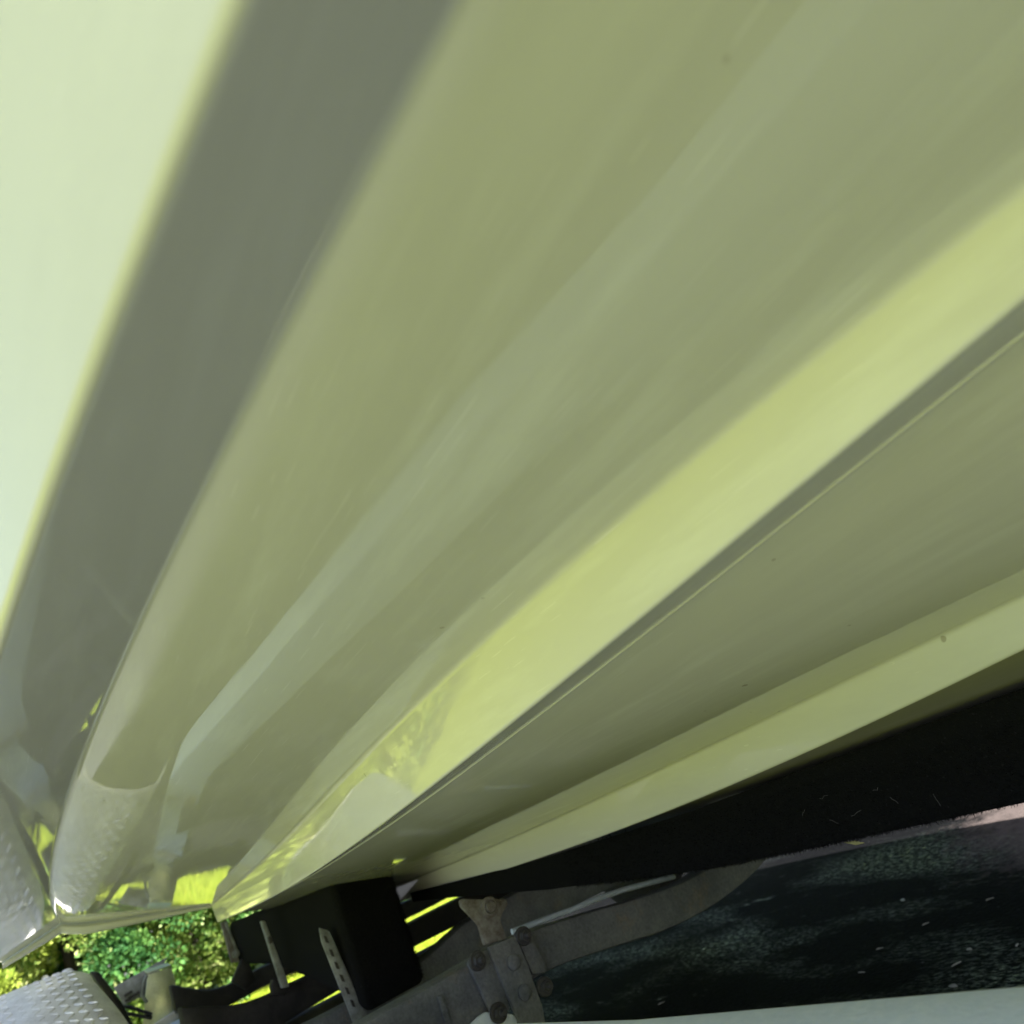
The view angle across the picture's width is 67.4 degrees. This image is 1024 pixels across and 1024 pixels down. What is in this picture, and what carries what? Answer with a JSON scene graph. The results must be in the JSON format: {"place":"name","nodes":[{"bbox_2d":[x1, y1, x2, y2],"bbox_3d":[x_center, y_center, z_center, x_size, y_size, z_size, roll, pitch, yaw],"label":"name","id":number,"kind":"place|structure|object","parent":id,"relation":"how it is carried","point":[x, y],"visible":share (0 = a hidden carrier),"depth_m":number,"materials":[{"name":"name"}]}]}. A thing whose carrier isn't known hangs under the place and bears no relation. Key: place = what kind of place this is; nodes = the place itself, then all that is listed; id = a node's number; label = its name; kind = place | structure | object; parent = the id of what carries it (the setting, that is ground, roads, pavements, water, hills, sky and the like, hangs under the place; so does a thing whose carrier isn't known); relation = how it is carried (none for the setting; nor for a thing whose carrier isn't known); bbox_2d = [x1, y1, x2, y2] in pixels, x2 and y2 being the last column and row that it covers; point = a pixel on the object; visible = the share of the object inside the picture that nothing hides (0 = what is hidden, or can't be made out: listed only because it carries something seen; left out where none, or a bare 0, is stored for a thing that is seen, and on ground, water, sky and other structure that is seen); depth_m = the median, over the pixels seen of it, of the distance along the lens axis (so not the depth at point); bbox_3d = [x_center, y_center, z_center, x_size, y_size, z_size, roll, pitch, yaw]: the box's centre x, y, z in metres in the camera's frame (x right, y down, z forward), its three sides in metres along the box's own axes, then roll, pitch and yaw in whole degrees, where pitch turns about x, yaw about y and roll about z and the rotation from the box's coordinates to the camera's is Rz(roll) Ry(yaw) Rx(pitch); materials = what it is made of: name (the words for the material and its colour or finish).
{"place":"outdoors","nodes":[
{"label":"outdoors","id":0,"kind":"place"},
{"bbox_2d":[213,897,456,1004],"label":"lawn","id":1,"kind":"structure","parent":0,"point":[262,988],"depth_m":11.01,"materials":[{"name":"plant"}]},
{"bbox_2d":[0,937,59,994],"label":"hedge tree","id":2,"kind":"object","parent":1,"relation":"on","point":[45,954],"visible":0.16,"depth_m":8.21,"materials":[{"name":"green plant"}]},
{"bbox_2d":[40,927,139,1023],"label":"wood tree","id":3,"kind":"object","parent":1,"relation":"on","point":[75,950],"depth_m":11.17,"materials":[{"name":"green plant"}]},
{"bbox_2d":[0,910,227,1023],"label":"hedge tree","id":4,"kind":"object","parent":1,"relation":"on","point":[67,951],"visible":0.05,"depth_m":8.82,"materials":[{"name":"green plant"}]},
{"bbox_2d":[16,919,229,988],"bbox_3d":[-7.073,4.510,12.270,4.484,7.445,4.634,-26,-20,8],"label":"wood tree","id":5,"kind":"object","parent":1,"relation":"on","point":[79,959],"depth_m":10.43,"materials":[{"name":"green plant"}]},
{"bbox_2d":[55,906,264,1023],"bbox_3d":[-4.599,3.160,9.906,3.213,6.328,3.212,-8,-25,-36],"label":"hedge tree","id":6,"kind":"object","parent":1,"relation":"on","point":[117,941],"visible":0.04,"depth_m":8.17,"materials":[{"name":"green plant"}]},
{"bbox_2d":[162,907,295,988],"bbox_3d":[-3.852,3.463,10.918,3.156,5.879,3.074,-8,-25,-36],"label":"hedge tree","id":7,"kind":"object","parent":1,"relation":"on","point":[220,978],"visible":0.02,"depth_m":9.33,"materials":[{"name":"green plant"}]},
{"bbox_2d":[159,900,404,979],"bbox_3d":[-4.779,4.254,14.031,4.362,7.535,4.612,-36,-23,31],"label":"wood tree","id":8,"kind":"object","parent":1,"relation":"on","point":[253,967],"depth_m":11.96,"materials":[{"name":"green plant"}]},
{"bbox_2d":[507,803,1023,1022],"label":"driveway","id":9,"kind":"structure","parent":0,"point":[810,927],"depth_m":2.68,"materials":[{"name":"grey asphalt"}]},
{"bbox_2d":[0,688,1023,1023],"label":"trailer","id":10,"kind":"object","parent":9,"relation":"on","point":[492,952],"visible":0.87,"depth_m":1.38,"materials":[{"name":"metal"}]},
{"bbox_2d":[0,0,1023,968],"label":"boat","id":11,"kind":"object","parent":10,"relation":"on","point":[442,442],"visible":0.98,"depth_m":0.34,"materials":[{"name":"white paint"}]},
{"bbox_2d":[844,841,863,844],"bbox_3d":[0.434,0.420,0.974,0.001,0.006,0.030,-8,-25,-36],"label":"grass clipping","id":12,"kind":"object","parent":9,"relation":"on","point":[855,842],"depth_m":0.97,"materials":[{"name":"green plant"}]}
]}

